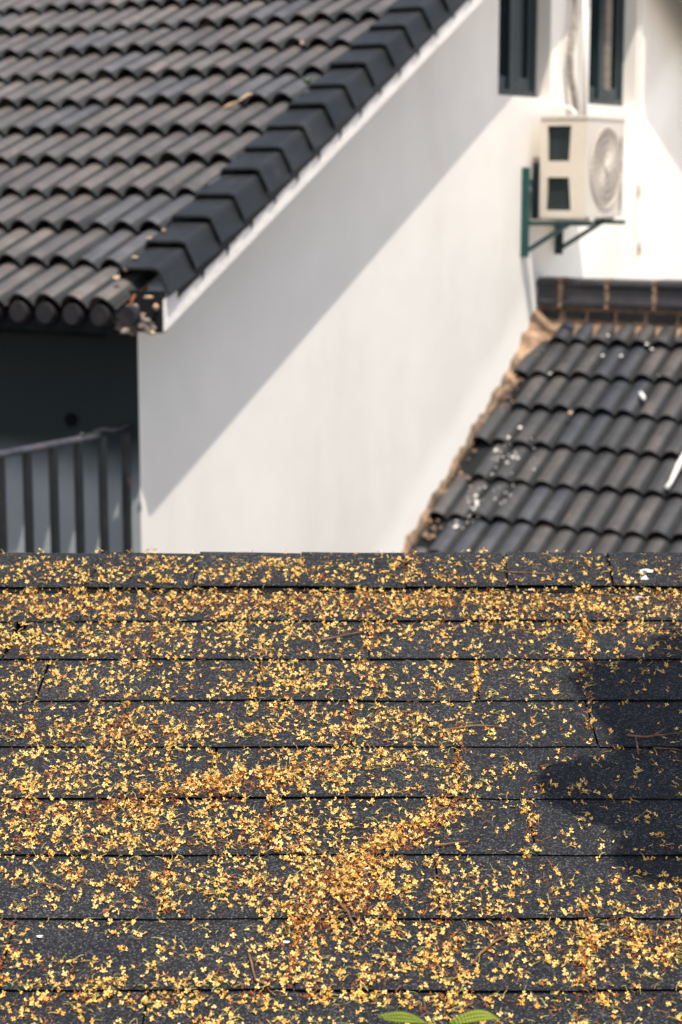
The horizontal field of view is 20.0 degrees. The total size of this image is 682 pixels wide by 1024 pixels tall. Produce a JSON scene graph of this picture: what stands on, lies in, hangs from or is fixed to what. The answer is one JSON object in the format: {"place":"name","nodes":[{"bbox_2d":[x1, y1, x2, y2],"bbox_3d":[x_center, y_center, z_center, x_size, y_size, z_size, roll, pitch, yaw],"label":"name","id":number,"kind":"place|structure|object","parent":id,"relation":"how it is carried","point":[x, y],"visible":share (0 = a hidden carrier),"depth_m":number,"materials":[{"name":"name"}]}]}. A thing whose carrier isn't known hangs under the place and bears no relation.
{"place":"outdoors","nodes":[
{"label":"outdoors","id":0,"kind":"place"},
{"bbox_2d":[377,1010,500,1023],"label":"shrub","id":1,"kind":"object","parent":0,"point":[472,1016],"visible":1,"depth_m":1.79,"materials":[{"name":"green plant"}]},
{"label":"ground","id":2,"kind":"structure","parent":0,"visible":0},
{"bbox_2d":[0,0,681,553],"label":"house","id":3,"kind":"structure","parent":2,"relation":"on","point":[334,272],"depth_m":9.28,"materials":[{"name":"paint"}]},
{"bbox_2d":[0,423,132,552],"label":"balcony railing","id":4,"kind":"object","parent":3,"relation":"on","point":[53,446],"visible":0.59,"depth_m":7.70,"materials":[{"name":"metal"}]},
{"bbox_2d":[113,275,119,282],"bbox_3d":[-0.891,-0.925,7.664,0.027,0.031,0.026,5,11,28],"label":"dry husk","id":5,"kind":"object","parent":3,"relation":"on","point":[116,279],"visible":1,"depth_m":7.66,"materials":[{"name":"beige plant"}]},
{"bbox_2d":[130,286,147,304],"bbox_3d":[-0.809,-0.833,7.702,0.012,0.128,0.122,6,12,30],"label":"rusty wire","id":6,"kind":"object","parent":3,"relation":"hanging from","point":[134,295],"visible":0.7,"depth_m":7.67,"materials":[{"name":"brown metal"}]},
{"bbox_2d":[153,303,159,310],"bbox_3d":[-0.728,-0.808,7.626,0.027,0.030,0.025,-8,13,-37],"label":"dry husk","id":7,"kind":"object","parent":3,"relation":"on","point":[156,307],"visible":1,"depth_m":7.62,"materials":[{"name":"beige plant"}]},
{"bbox_2d":[222,93,266,108],"bbox_3d":[-0.446,-1.911,8.987,0.210,0.076,0.088,0,10,0],"label":"dry twig","id":8,"kind":"object","parent":3,"relation":"on","point":[242,98],"visible":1,"depth_m":8.98,"materials":[{"name":"beige wood"}]},
{"bbox_2d":[302,78,310,83],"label":"moss tuft","id":9,"kind":"object","parent":3,"relation":"on","point":[307,80],"visible":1,"depth_m":9.00,"materials":[{"name":"green plant"}]},
{"bbox_2d":[498,0,537,97],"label":"window","id":10,"kind":"structure","parent":3,"relation":"in","point":[517,62],"depth_m":10.99,"materials":[{"name":"black glass"}]},
{"bbox_2d":[520,162,625,256],"bbox_3d":[1.339,-1.737,11.095,0.428,0.535,0.516,6,12,30],"label":"wall bracket","id":11,"kind":"object","parent":3,"relation":"attached to","point":[557,233],"depth_m":10.99,"materials":[{"name":"metal"}]},
{"bbox_2d":[539,115,625,220],"bbox_3d":[1.399,-1.978,11.136,0.311,0.586,0.560,6,12,30],"label":"air conditioner","id":12,"kind":"object","parent":11,"relation":"on","point":[581,166],"visible":1,"depth_m":10.95,"materials":[{"name":"beige metal"}]},
{"bbox_2d":[551,105,576,115],"bbox_3d":[1.267,-2.274,10.958,0.159,0.062,0.020,6,12,30],"label":"pipe loop","id":13,"kind":"object","parent":12,"relation":"on","point":[555,110],"visible":0.94,"depth_m":10.95,"materials":[{"name":"white plastic"}]},
{"bbox_2d":[566,0,579,115],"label":"refrigerant hose","id":14,"kind":"object","parent":3,"relation":"attached to","point":[570,59],"visible":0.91,"depth_m":11.27,"materials":[{"name":"white plastic"}]},
{"bbox_2d":[581,0,586,114],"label":"downpipe","id":15,"kind":"object","parent":3,"relation":"attached to","point":[583,57],"visible":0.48,"depth_m":11.43,"materials":[{"name":"white plastic"}]},
{"bbox_2d":[588,0,624,105],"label":"window","id":16,"kind":"structure","parent":3,"relation":"in","point":[607,17],"depth_m":12.08,"materials":[{"name":"black glass"}]},
{"bbox_2d":[634,0,642,264],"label":"wall cable","id":17,"kind":"object","parent":3,"relation":"attached to","point":[638,132],"depth_m":12.38,"materials":[{"name":"white plastic"}]},
{"bbox_2d":[637,243,640,255],"bbox_3d":[1.937,-1.708,12.572,0.028,0.090,0.025,0,10,0],"label":"wall stain patch","id":18,"kind":"object","parent":3,"relation":"attached to","point":[638,249],"visible":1,"depth_m":12.56,"materials":[{"name":"beige paint"}]},
{"bbox_2d":[0,552,681,1023],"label":"shingle roofed building","id":19,"kind":"structure","parent":2,"relation":"on","point":[638,716],"depth_m":2.46,"materials":[{"name":"black"}]},
{"bbox_2d":[41,881,63,889],"bbox_3d":[-0.331,0.429,2.221,0.031,0.005,0.003,5,11,27],"label":"twig","id":20,"kind":"object","parent":19,"relation":"on","point":[42,882],"visible":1,"depth_m":2.22,"materials":[{"name":"brown wood"}]},
{"bbox_2d":[248,952,275,995],"bbox_3d":[-0.090,0.491,2.053,0.014,0.018,0.080,-4,11,-22],"label":"twig","id":21,"kind":"object","parent":19,"relation":"on","point":[251,962],"visible":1,"depth_m":2.05,"materials":[{"name":"brown wood"}]},
{"bbox_2d":[0,547,681,1023],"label":"fallen blossoms","id":22,"kind":"object","parent":19,"relation":"on","point":[418,819],"visible":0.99,"depth_m":2.43,"materials":[{"name":"yellow plant"}]},
{"bbox_2d":[321,629,370,639],"bbox_3d":[0.009,0.184,2.897,0.085,0.009,0.005,-6,11,-29],"label":"twig","id":23,"kind":"object","parent":19,"relation":"on","point":[342,635],"visible":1,"depth_m":2.89,"materials":[{"name":"brown wood"}]},
{"bbox_2d":[337,901,362,935],"bbox_3d":[0.011,0.453,2.156,0.005,0.017,0.066,-4,11,-24],"label":"twig","id":24,"kind":"object","parent":19,"relation":"on","point":[342,906],"visible":1,"depth_m":2.16,"materials":[{"name":"brown wood"}]},
{"bbox_2d":[375,762,404,765],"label":"twig","id":25,"kind":"object","parent":19,"relation":"on","point":[388,764],"visible":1,"depth_m":2.50,"materials":[{"name":"brown wood"}]},
{"bbox_2d":[434,841,468,845],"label":"twig","id":26,"kind":"object","parent":19,"relation":"on","point":[449,843],"visible":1,"depth_m":2.31,"materials":[{"name":"brown wood"}]},
{"bbox_2d":[438,725,507,732],"bbox_3d":[0.176,0.291,2.601,0.096,0.006,0.014,-1,10,-8],"label":"twig","id":27,"kind":"object","parent":19,"relation":"on","point":[472,726],"visible":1,"depth_m":2.60,"materials":[{"name":"brown wood"}]},
{"bbox_2d":[472,926,528,964],"bbox_3d":[0.171,0.472,2.109,0.012,0.014,0.103,8,13,39],"label":"twig","id":28,"kind":"object","parent":19,"relation":"on","point":[484,950],"visible":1,"depth_m":2.10,"materials":[{"name":"brown wood"}]},
{"bbox_2d":[506,571,551,574],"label":"twig","id":29,"kind":"object","parent":19,"relation":"on","point":[525,572],"visible":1,"depth_m":3.10,"materials":[{"name":"brown wood"}]},
{"bbox_2d":[584,925,587,963],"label":"twig","id":30,"kind":"object","parent":19,"relation":"on","point":[585,926],"visible":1,"depth_m":2.12,"materials":[{"name":"brown wood"}]},
{"bbox_2d":[640,569,653,572],"bbox_3d":[0.494,0.096,3.116,0.026,0.011,0.012,0,10,0],"label":"bird dropping","id":31,"kind":"object","parent":19,"relation":"on","point":[646,571],"visible":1,"depth_m":3.11,"materials":[{"name":"white"}]},
{"bbox_2d":[626,730,679,754],"bbox_3d":[0.406,0.303,2.572,0.091,0.015,0.046,-10,14,-43],"label":"twig","id":32,"kind":"object","parent":19,"relation":"on","point":[655,734],"visible":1,"depth_m":2.58,"materials":[{"name":"brown wood"}]},
{"bbox_2d":[653,747,679,749],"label":"twig","id":33,"kind":"object","parent":19,"relation":"on","point":[664,748],"visible":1,"depth_m":2.55,"materials":[{"name":"brown wood"}]},
{"bbox_2d":[401,276,681,555],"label":"house wing","id":34,"kind":"structure","parent":2,"relation":"on","point":[606,454],"depth_m":10.41,"materials":[{"name":"black tile"}]},
{"bbox_2d":[449,334,658,527],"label":"bird droppings","id":35,"kind":"object","parent":34,"relation":"on","point":[477,501],"visible":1,"depth_m":10.31,"materials":[{"name":"white"}]},
{"bbox_2d":[639,391,645,400],"bbox_3d":[1.632,-0.630,10.470,0.025,0.045,0.069,-3,10,-16],"label":"white scrap","id":36,"kind":"object","parent":34,"relation":"on","point":[642,395],"visible":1,"depth_m":10.46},
{"bbox_2d":[664,455,681,489],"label":"white scrap","id":37,"kind":"object","parent":34,"relation":"on","point":[677,467],"visible":1,"depth_m":9.90,"materials":[{"name":"white plastic"}]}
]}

